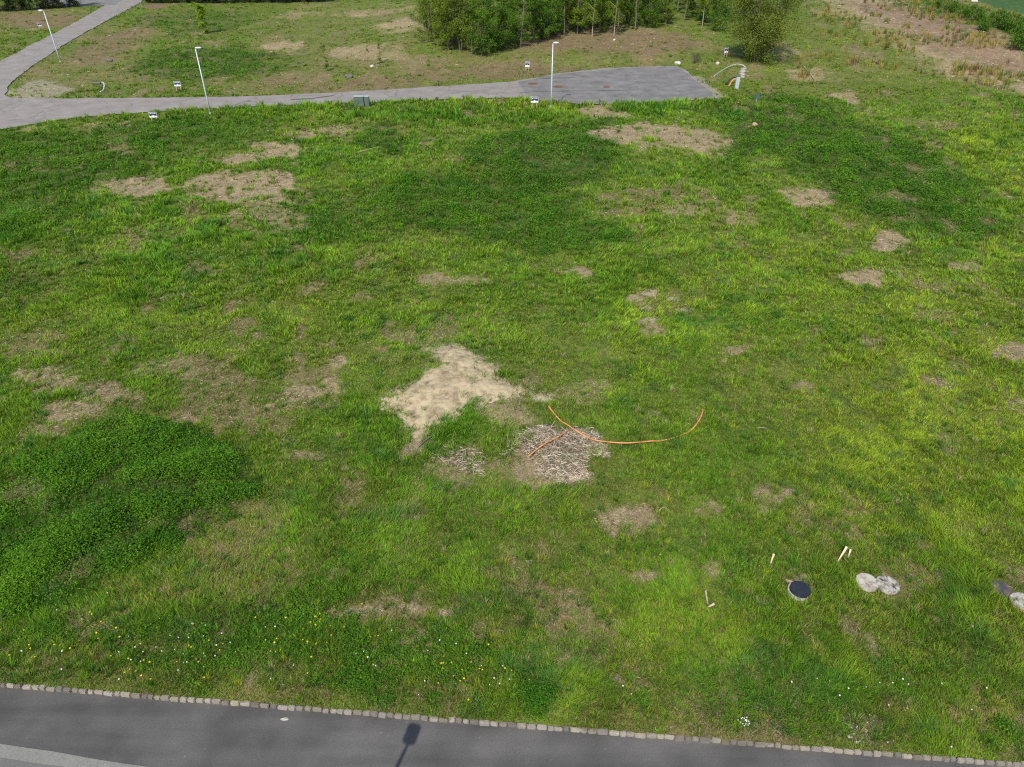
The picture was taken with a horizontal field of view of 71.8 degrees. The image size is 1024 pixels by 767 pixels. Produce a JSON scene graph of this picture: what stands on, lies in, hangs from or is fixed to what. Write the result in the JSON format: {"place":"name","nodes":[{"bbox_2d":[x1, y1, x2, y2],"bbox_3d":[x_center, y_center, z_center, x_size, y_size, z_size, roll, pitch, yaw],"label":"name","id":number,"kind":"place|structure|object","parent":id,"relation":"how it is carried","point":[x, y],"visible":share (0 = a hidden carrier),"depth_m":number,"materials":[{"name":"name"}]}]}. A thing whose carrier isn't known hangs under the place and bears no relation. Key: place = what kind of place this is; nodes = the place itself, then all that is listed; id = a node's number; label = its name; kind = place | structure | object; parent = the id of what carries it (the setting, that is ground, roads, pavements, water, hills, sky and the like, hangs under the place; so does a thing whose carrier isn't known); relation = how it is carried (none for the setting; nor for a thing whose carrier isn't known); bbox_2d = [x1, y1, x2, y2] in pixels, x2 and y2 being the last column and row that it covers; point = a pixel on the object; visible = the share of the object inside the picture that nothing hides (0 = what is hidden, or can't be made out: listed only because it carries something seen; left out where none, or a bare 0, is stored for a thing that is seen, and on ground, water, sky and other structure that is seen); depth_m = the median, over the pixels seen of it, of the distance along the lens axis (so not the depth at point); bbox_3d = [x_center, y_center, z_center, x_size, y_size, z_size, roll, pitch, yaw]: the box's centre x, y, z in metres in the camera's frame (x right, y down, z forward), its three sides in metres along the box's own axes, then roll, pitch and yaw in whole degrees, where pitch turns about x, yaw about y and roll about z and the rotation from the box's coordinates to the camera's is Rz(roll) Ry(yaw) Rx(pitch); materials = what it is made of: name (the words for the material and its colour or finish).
{"place":"outdoors","nodes":[
{"label":"outdoors","id":0,"kind":"place"},
{"bbox_2d":[49,0,120,5],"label":"side road","id":1,"kind":"structure","parent":0,"point":[96,2],"depth_m":121.88,"materials":[{"name":"grey asphalt"}]},
{"bbox_2d":[0,0,717,128],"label":"path","id":2,"kind":"structure","parent":0,"point":[14,112],"depth_m":64.17,"materials":[{"name":"grey asphalt"}]},
{"bbox_2d":[0,686,1012,766],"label":"road","id":3,"kind":"structure","parent":0,"point":[141,731],"depth_m":15.31,"materials":[{"name":"grey asphalt"}]},
{"bbox_2d":[0,758,146,766],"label":"old asphalt","id":4,"kind":"structure","parent":3,"relation":"on","point":[5,762],"depth_m":14.92,"materials":[{"name":"grey asphalt"}]},
{"bbox_2d":[0,744,145,766],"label":"dusty strip","id":5,"kind":"object","parent":4,"relation":"on","point":[39,756],"visible":1,"depth_m":15.02,"materials":[{"name":"grey concrete"}]},
{"bbox_2d":[0,683,1023,766],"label":"kerb","id":6,"kind":"structure","parent":3,"relation":"on","point":[874,753],"depth_m":15.56,"materials":[{"name":"concrete"}]},
{"bbox_2d":[0,0,1023,762],"bbox_3d":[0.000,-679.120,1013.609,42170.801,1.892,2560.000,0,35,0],"label":"ground","id":7,"kind":"structure","parent":0,"point":[572,38],"depth_m":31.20,"materials":[{"name":"green plant"}]},
{"bbox_2d":[0,0,19,11],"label":"hedge bush","id":8,"kind":"object","parent":7,"relation":"on","point":[8,6],"visible":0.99,"depth_m":111.74,"materials":[{"name":"green plant"}]},
{"bbox_2d":[14,0,34,10],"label":"hedge bush","id":9,"kind":"object","parent":7,"relation":"on","point":[25,5],"visible":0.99,"depth_m":112.75,"materials":[{"name":"green plant"}]},
{"bbox_2d":[34,0,52,8],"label":"hedge bush","id":10,"kind":"object","parent":7,"relation":"on","point":[41,5],"visible":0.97,"depth_m":114.59,"materials":[{"name":"green plant"}]},
{"bbox_2d":[38,10,60,61],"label":"street lamp","id":11,"kind":"object","parent":7,"relation":"on","point":[52,38],"visible":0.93,"depth_m":76.95,"materials":[{"name":"metal"}]},
{"bbox_2d":[48,0,70,7],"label":"hedge bush","id":12,"kind":"object","parent":7,"relation":"on","point":[59,3],"visible":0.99,"depth_m":115.44,"materials":[{"name":"green plant"}]},
{"bbox_2d":[64,0,82,6],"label":"hedge bush","id":13,"kind":"object","parent":7,"relation":"on","point":[74,3],"visible":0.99,"depth_m":116.70,"materials":[{"name":"green plant"}]},
{"bbox_2d":[148,112,156,118],"bbox_3d":[-28.911,-21.478,57.120,0.600,0.820,0.065,-5,35,-7],"label":"plot sign","id":14,"kind":"object","parent":7,"relation":"on","point":[152,115],"visible":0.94,"depth_m":56.99,"materials":[{"name":"white wood"}]},
{"bbox_2d":[174,81,180,89],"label":"plot sign","id":15,"kind":"object","parent":7,"relation":"on","point":[177,83],"visible":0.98,"depth_m":66.14,"materials":[{"name":"white wood"}]},
{"bbox_2d":[190,2,207,33],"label":"sapling","id":16,"kind":"object","parent":7,"relation":"on","point":[201,13],"visible":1,"depth_m":92.95,"materials":[{"name":"green plant"}]},
{"bbox_2d":[195,47,210,113],"bbox_3d":[-25.101,-24.662,58.006,0.578,5.335,0.300,0,35,0],"label":"street lamp","id":17,"kind":"object","parent":7,"relation":"on","point":[202,79],"visible":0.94,"depth_m":57.92,"materials":[{"name":"metal"}]},
{"bbox_2d":[319,44,329,70],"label":"sapling","id":18,"kind":"object","parent":7,"relation":"on","point":[327,65],"visible":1,"depth_m":73.00,"materials":[{"name":"green plant"}]},
{"bbox_2d":[353,95,364,106],"bbox_3d":[-13.258,-24.390,61.401,0.890,1.070,0.420,0,35,0],"label":"utility cabinet","id":19,"kind":"object","parent":7,"relation":"on","point":[359,99],"visible":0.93,"depth_m":61.19,"materials":[{"name":"metal"}]},
{"bbox_2d":[364,95,369,106],"bbox_3d":[-12.573,-24.392,61.424,0.430,1.070,0.420,0,35,0],"label":"utility cabinet","id":20,"kind":"object","parent":7,"relation":"on","point":[366,101],"visible":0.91,"depth_m":61.24,"materials":[{"name":"green paint"}]},
{"bbox_2d":[377,43,382,61],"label":"sapling","id":21,"kind":"object","parent":7,"relation":"on","point":[379,57],"visible":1,"depth_m":75.92,"materials":[{"name":"green plant"}]},
{"bbox_2d":[412,0,434,32],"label":"grove tree","id":22,"kind":"object","parent":7,"relation":"on","point":[415,9],"visible":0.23,"depth_m":87.36,"materials":[{"name":"green plant"}]},
{"bbox_2d":[408,0,440,41],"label":"grove tree","id":23,"kind":"object","parent":7,"relation":"on","point":[423,10],"visible":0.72,"depth_m":82.90,"materials":[{"name":"green plant"}]},
{"bbox_2d":[417,0,437,35],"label":"grove tree","id":24,"kind":"object","parent":7,"relation":"on","point":[426,4],"visible":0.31,"depth_m":84.39,"materials":[{"name":"green plant"}]},
{"bbox_2d":[425,1,443,45],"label":"grove tree","id":25,"kind":"object","parent":7,"relation":"on","point":[436,28],"visible":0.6,"depth_m":81.46,"materials":[{"name":"green plant"}]},
{"bbox_2d":[428,0,458,42],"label":"grove tree","id":26,"kind":"object","parent":7,"relation":"on","point":[439,36],"visible":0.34,"depth_m":80.72,"materials":[{"name":"green plant"}]},
{"bbox_2d":[426,0,462,49],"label":"grove tree","id":27,"kind":"object","parent":7,"relation":"on","point":[445,36],"visible":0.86,"depth_m":78.76,"materials":[{"name":"green plant"}]},
{"bbox_2d":[379,345,524,437],"bbox_3d":[-2.641,0.061,26.014,5.477,0.571,5.495,-24,41,-30],"label":"sand patch","id":28,"kind":"object","parent":7,"relation":"on","point":[444,396],"visible":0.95,"depth_m":25.55,"materials":[{"name":"beige sand"}]},
{"bbox_2d":[438,0,468,43],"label":"grove tree","id":29,"kind":"object","parent":7,"relation":"on","point":[457,16],"visible":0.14,"depth_m":81.01,"materials":[{"name":"green plant"}]},
{"bbox_2d":[434,0,476,51],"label":"grove tree","id":30,"kind":"object","parent":7,"relation":"on","point":[463,14],"visible":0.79,"depth_m":78.49,"materials":[{"name":"green plant"}]},
{"bbox_2d":[455,4,474,39],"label":"grove tree","id":31,"kind":"object","parent":7,"relation":"on","point":[466,13],"visible":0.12,"depth_m":82.44,"materials":[{"name":"green plant"}]},
{"bbox_2d":[458,0,481,53],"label":"grove tree","id":32,"kind":"object","parent":7,"relation":"on","point":[472,25],"visible":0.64,"depth_m":77.41,"materials":[{"name":"green plant"}]},
{"bbox_2d":[465,0,488,47],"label":"grove tree","id":33,"kind":"object","parent":7,"relation":"on","point":[470,22],"visible":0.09,"depth_m":79.92,"materials":[{"name":"green plant"}]},
{"bbox_2d":[459,0,499,55],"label":"grove tree","id":34,"kind":"object","parent":7,"relation":"on","point":[483,31],"visible":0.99,"depth_m":77.06,"materials":[{"name":"green plant"}]},
{"bbox_2d":[473,0,491,45],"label":"grove tree","id":35,"kind":"object","parent":7,"relation":"on","point":[481,7],"visible":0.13,"depth_m":79.91,"materials":[{"name":"green plant"}]},
{"bbox_2d":[479,0,494,47],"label":"grove tree","id":36,"kind":"object","parent":7,"relation":"on","point":[488,21],"visible":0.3,"depth_m":79.06,"materials":[{"name":"green plant"}]},
{"bbox_2d":[479,0,512,51],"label":"grove tree","id":37,"kind":"object","parent":7,"relation":"on","point":[498,15],"visible":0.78,"depth_m":78.24,"materials":[{"name":"green plant"}]},
{"bbox_2d":[495,0,516,43],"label":"grove tree","id":38,"kind":"object","parent":7,"relation":"on","point":[503,19],"visible":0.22,"depth_m":81.38,"materials":[{"name":"green plant"}]},
{"bbox_2d":[495,0,524,48],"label":"grove tree","id":39,"kind":"object","parent":7,"relation":"on","point":[511,36],"visible":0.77,"depth_m":79.32,"materials":[{"name":"green plant"}]},
{"bbox_2d":[0,0,1023,748],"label":"nettle patch","id":40,"kind":"object","parent":7,"relation":"on","point":[38,562],"visible":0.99,"depth_m":22.59,"materials":[{"name":"green plant"}]},
{"bbox_2d":[0,0,1023,757],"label":"wood chips","id":41,"kind":"object","parent":7,"relation":"on","point":[502,392],"visible":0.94,"depth_m":26.37,"materials":[{"name":"brown wood"}]},
{"bbox_2d":[494,0,533,42],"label":"grove tree","id":42,"kind":"object","parent":7,"relation":"on","point":[514,5],"visible":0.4,"depth_m":81.39,"materials":[{"name":"green plant"}]},
{"bbox_2d":[433,421,611,485],"bbox_3d":[0.312,2.200,23.058,5.998,0.403,3.265,0,35,0],"label":"dead stalk pile","id":43,"kind":"object","parent":7,"relation":"on","point":[574,475],"visible":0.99,"depth_m":22.97,"materials":[{"name":"beige plant"}]},
{"bbox_2d":[528,429,567,456],"bbox_3d":[1.186,1.933,23.209,1.914,0.070,0.110,-29,44,-35],"label":"orange hose","id":44,"kind":"object","parent":43,"relation":"on","point":[547,442],"visible":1,"depth_m":23.19,"materials":[{"name":"plastic"}]},
{"bbox_2d":[513,0,537,46],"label":"grove tree","id":45,"kind":"object","parent":7,"relation":"on","point":[531,3],"visible":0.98,"depth_m":80.28,"materials":[{"name":"green plant"}]},
{"bbox_2d":[524,0,540,35],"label":"grove tree","id":46,"kind":"object","parent":7,"relation":"on","point":[531,27],"visible":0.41,"depth_m":84.60,"materials":[{"name":"green plant"}]},
{"bbox_2d":[531,97,537,102],"bbox_3d":[1.935,-23.966,60.646,0.620,1.110,0.064,-1,35,-2],"label":"plot sign","id":47,"kind":"object","parent":7,"relation":"on","point":[534,99],"visible":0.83,"depth_m":60.45,"materials":[{"name":"white wood"}]},
{"bbox_2d":[526,0,547,42],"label":"grove tree","id":48,"kind":"object","parent":7,"relation":"on","point":[536,2],"visible":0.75,"depth_m":81.69,"materials":[{"name":"green plant"}]},
{"bbox_2d":[528,0,558,34],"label":"grove tree","id":49,"kind":"object","parent":7,"relation":"on","point":[543,15],"visible":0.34,"depth_m":85.09,"materials":[{"name":"green plant"}]},
{"bbox_2d":[529,0,563,39],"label":"grove tree","id":50,"kind":"object","parent":7,"relation":"on","point":[550,28],"visible":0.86,"depth_m":83.61,"materials":[{"name":"green plant"}]},
{"bbox_2d":[550,42,558,106],"bbox_3d":[3.588,-26.017,59.992,0.578,5.335,0.300,0,35,0],"label":"street lamp","id":51,"kind":"object","parent":7,"relation":"on","point":[552,72],"visible":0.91,"depth_m":59.86,"materials":[{"name":"metal"}]},
{"bbox_2d":[540,0,570,33],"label":"grove tree","id":52,"kind":"object","parent":7,"relation":"on","point":[557,19],"visible":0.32,"depth_m":86.43,"materials":[{"name":"green plant"}]},
{"bbox_2d":[552,0,570,35],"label":"grove tree","id":53,"kind":"object","parent":7,"relation":"on","point":[562,6],"visible":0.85,"depth_m":85.32,"materials":[{"name":"green plant"}]},
{"bbox_2d":[565,0,583,25],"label":"grove tree","id":54,"kind":"object","parent":7,"relation":"on","point":[574,4],"visible":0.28,"depth_m":88.81,"materials":[{"name":"green plant"}]},
{"bbox_2d":[568,0,591,33],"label":"grove tree","id":55,"kind":"object","parent":7,"relation":"on","point":[576,12],"visible":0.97,"depth_m":85.78,"materials":[{"name":"green plant"}]},
{"bbox_2d":[566,0,598,29],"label":"grove tree","id":56,"kind":"object","parent":7,"relation":"on","point":[584,15],"visible":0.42,"depth_m":87.71,"materials":[{"name":"green plant"}]},
{"bbox_2d":[582,0,602,35],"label":"slender tree","id":57,"kind":"object","parent":7,"relation":"on","point":[596,6],"visible":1,"depth_m":84.14,"materials":[{"name":"green plant"}]},
{"bbox_2d":[583,0,616,26],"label":"grove tree","id":58,"kind":"object","parent":7,"relation":"on","point":[596,24],"visible":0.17,"depth_m":89.55,"materials":[{"name":"green plant"}]},
{"bbox_2d":[586,0,614,31],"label":"grove tree","id":59,"kind":"object","parent":7,"relation":"on","point":[603,14],"visible":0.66,"depth_m":86.44,"materials":[{"name":"green plant"}]},
{"bbox_2d":[592,0,622,25],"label":"grove tree","id":60,"kind":"object","parent":7,"relation":"on","point":[606,20],"visible":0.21,"depth_m":89.98,"materials":[{"name":"green plant"}]},
{"bbox_2d":[602,0,618,30],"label":"grove tree","id":61,"kind":"object","parent":7,"relation":"on","point":[610,22],"visible":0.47,"depth_m":88.11,"materials":[{"name":"green plant"}]},
{"bbox_2d":[605,0,625,32],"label":"slender tree","id":62,"kind":"object","parent":7,"relation":"on","point":[618,6],"visible":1,"depth_m":84.72,"materials":[{"name":"green plant"}]},
{"bbox_2d":[518,67,713,102],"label":"turning area","id":63,"kind":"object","parent":7,"relation":"on","point":[652,83],"visible":0.86,"depth_m":68.23,"materials":[{"name":"grey asphalt"}]},
{"bbox_2d":[548,405,703,443],"bbox_3d":[4.011,1.429,24.150,5.495,0.195,2.067,0,35,0],"label":"orange hose","id":64,"kind":"object","parent":7,"relation":"on","point":[623,442],"visible":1,"depth_m":23.53,"materials":[{"name":"plastic"}]},
{"bbox_2d":[615,0,637,19],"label":"grove tree","id":65,"kind":"object","parent":7,"relation":"on","point":[627,16],"visible":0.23,"depth_m":94.55,"materials":[{"name":"green plant"}]},
{"bbox_2d":[619,0,644,25],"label":"grove tree","id":66,"kind":"object","parent":7,"relation":"on","point":[627,10],"visible":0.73,"depth_m":90.55,"materials":[{"name":"green plant"}]},
{"bbox_2d":[626,1,638,30],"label":"grove tree","id":67,"kind":"object","parent":7,"relation":"on","point":[632,21],"visible":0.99,"depth_m":88.07,"materials":[{"name":"green plant"}]},
{"bbox_2d":[631,0,660,24],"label":"grove tree","id":68,"kind":"object","parent":7,"relation":"on","point":[643,15],"visible":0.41,"depth_m":90.70,"materials":[{"name":"green plant"}]},
{"bbox_2d":[633,0,666,27],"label":"grove tree","id":69,"kind":"object","parent":7,"relation":"on","point":[654,12],"visible":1,"depth_m":88.78,"materials":[{"name":"green plant"}]},
{"bbox_2d":[642,0,676,21],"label":"grove tree","id":70,"kind":"object","parent":7,"relation":"on","point":[663,12],"visible":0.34,"depth_m":93.52,"materials":[{"name":"green plant"}]},
{"bbox_2d":[660,0,675,24],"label":"grove tree","id":71,"kind":"object","parent":7,"relation":"on","point":[668,9],"visible":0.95,"depth_m":91.32,"materials":[{"name":"green plant"}]},
{"bbox_2d":[684,0,694,20],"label":"grove tree","id":72,"kind":"object","parent":7,"relation":"on","point":[688,11],"visible":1,"depth_m":94.71,"materials":[{"name":"green plant"}]},
{"bbox_2d":[687,0,695,9],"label":"grove tree","id":73,"kind":"object","parent":7,"relation":"on","point":[690,6],"visible":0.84,"depth_m":98.53,"materials":[{"name":"green plant"}]},
{"bbox_2d":[691,53,702,62],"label":"dead bush","id":74,"kind":"object","parent":7,"relation":"on","point":[694,61],"visible":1,"depth_m":76.48,"materials":[{"name":"brown plant"}]},
{"bbox_2d":[694,0,713,21],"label":"grove tree","id":75,"kind":"object","parent":7,"relation":"on","point":[706,12],"visible":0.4,"depth_m":93.28,"materials":[{"name":"green plant"}]},
{"bbox_2d":[698,0,712,25],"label":"slender tree","id":76,"kind":"object","parent":7,"relation":"on","point":[705,3],"visible":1,"depth_m":88.79,"materials":[{"name":"green plant"}]},
{"bbox_2d":[705,12,730,30],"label":"bush","id":77,"kind":"object","parent":7,"relation":"on","point":[716,20],"visible":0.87,"depth_m":88.10,"materials":[{"name":"green plant"}]},
{"bbox_2d":[706,0,735,22],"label":"grove tree","id":78,"kind":"object","parent":7,"relation":"on","point":[719,8],"visible":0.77,"depth_m":92.16,"materials":[{"name":"green plant"}]},
{"bbox_2d":[714,64,745,75],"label":"conduit","id":79,"kind":"object","parent":7,"relation":"on","point":[728,67],"visible":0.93,"depth_m":74.40,"materials":[{"name":"white plastic"}]},
{"bbox_2d":[735,75,740,88],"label":"service post","id":80,"kind":"object","parent":7,"relation":"on","point":[737,81],"visible":0.95,"depth_m":67.12,"materials":[{"name":"metal"}]},
{"bbox_2d":[737,717,749,725],"bbox_3d":[5.086,7.447,15.546,0.246,0.118,0.209,-7,35,-10],"label":"daisy cluster","id":81,"kind":"object","parent":7,"relation":"on","point":[745,720],"visible":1,"depth_m":15.54,"materials":[{"name":"white plant"}]},
{"bbox_2d":[716,0,809,64],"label":"willow","id":82,"kind":"object","parent":7,"relation":"on","point":[763,27],"visible":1,"depth_m":74.00,"materials":[{"name":"green plant"}]},
{"bbox_2d":[787,582,808,600],"bbox_3d":[7.455,5.449,18.465,0.540,0.190,0.540,0,35,0],"label":"open chamber","id":83,"kind":"object","parent":7,"relation":"on","point":[790,592],"visible":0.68,"depth_m":18.30,"materials":[{"name":"concrete"}]},
{"bbox_2d":[790,581,810,597],"bbox_3d":[7.473,5.332,18.335,0.513,0.031,0.510,-5,41,0],"label":"manhole lid","id":84,"kind":"object","parent":83,"relation":"on","point":[801,589],"visible":1,"depth_m":18.32,"materials":[{"name":"black metal"}]},
{"bbox_2d":[855,573,877,591],"bbox_3d":[9.341,5.234,18.627,0.572,0.090,0.570,0,35,0],"label":"manhole lid","id":85,"kind":"object","parent":7,"relation":"on","point":[868,582],"visible":1,"depth_m":18.57,"materials":[{"name":"concrete"}]},
{"bbox_2d":[876,575,899,594],"bbox_3d":[9.835,5.272,18.545,0.581,0.094,0.582,-27,43,-34],"label":"manhole lid","id":86,"kind":"object","parent":7,"relation":"on","point":[889,585],"visible":1,"depth_m":18.47,"materials":[{"name":"concrete"}]},
{"bbox_2d":[797,0,1023,99],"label":"dry reeds","id":87,"kind":"object","parent":7,"relation":"on","point":[972,68],"visible":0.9,"depth_m":83.78,"materials":[{"name":"beige plant"}]},
{"bbox_2d":[930,0,943,6],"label":"bush","id":88,"kind":"object","parent":7,"relation":"on","point":[937,2],"visible":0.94,"depth_m":105.45,"materials":[{"name":"green plant"}]},
{"bbox_2d":[941,0,961,12],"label":"bush","id":89,"kind":"object","parent":7,"relation":"on","point":[951,7],"visible":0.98,"depth_m":100.51,"materials":[{"name":"green plant"}]},
{"bbox_2d":[956,4,976,16],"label":"bush","id":90,"kind":"object","parent":7,"relation":"on","point":[965,13],"visible":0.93,"depth_m":96.37,"materials":[{"name":"green plant"}]},
{"bbox_2d":[971,5,992,20],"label":"bush","id":91,"kind":"object","parent":7,"relation":"on","point":[982,13],"visible":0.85,"depth_m":94.03,"materials":[{"name":"green plant"}]},
{"bbox_2d":[976,16,998,30],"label":"bush","id":92,"kind":"object","parent":7,"relation":"on","point":[983,25],"visible":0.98,"depth_m":87.52,"materials":[{"name":"green plant"}]},
{"bbox_2d":[987,9,1012,25],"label":"bush","id":93,"kind":"object","parent":7,"relation":"on","point":[996,15],"visible":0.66,"depth_m":90.12,"materials":[{"name":"green plant"}]},
{"bbox_2d":[989,581,1012,597],"bbox_3d":[12.698,5.333,18.388,0.520,0.050,0.522,-29,44,-36],"label":"manhole lid","id":94,"kind":"object","parent":7,"relation":"on","point":[1005,589],"visible":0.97,"depth_m":18.36,"materials":[{"name":"grey metal"}]},
{"bbox_2d":[995,11,1018,28],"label":"bush","id":95,"kind":"object","parent":7,"relation":"on","point":[1003,22],"visible":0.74,"depth_m":88.28,"materials":[{"name":"green plant"}]},
{"bbox_2d":[1002,14,1023,32],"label":"bush","id":96,"kind":"object","parent":7,"relation":"on","point":[1016,23],"visible":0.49,"depth_m":86.67,"materials":[{"name":"green plant"}]},
{"bbox_2d":[1005,24,1023,49],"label":"bush","id":97,"kind":"object","parent":7,"relation":"on","point":[1019,40],"visible":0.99,"depth_m":79.87,"materials":[{"name":"green plant"}]},
{"bbox_2d":[1008,592,1023,611],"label":"manhole lid","id":98,"kind":"object","parent":7,"relation":"on","point":[1019,598],"visible":1,"depth_m":18.02,"materials":[{"name":"concrete"}]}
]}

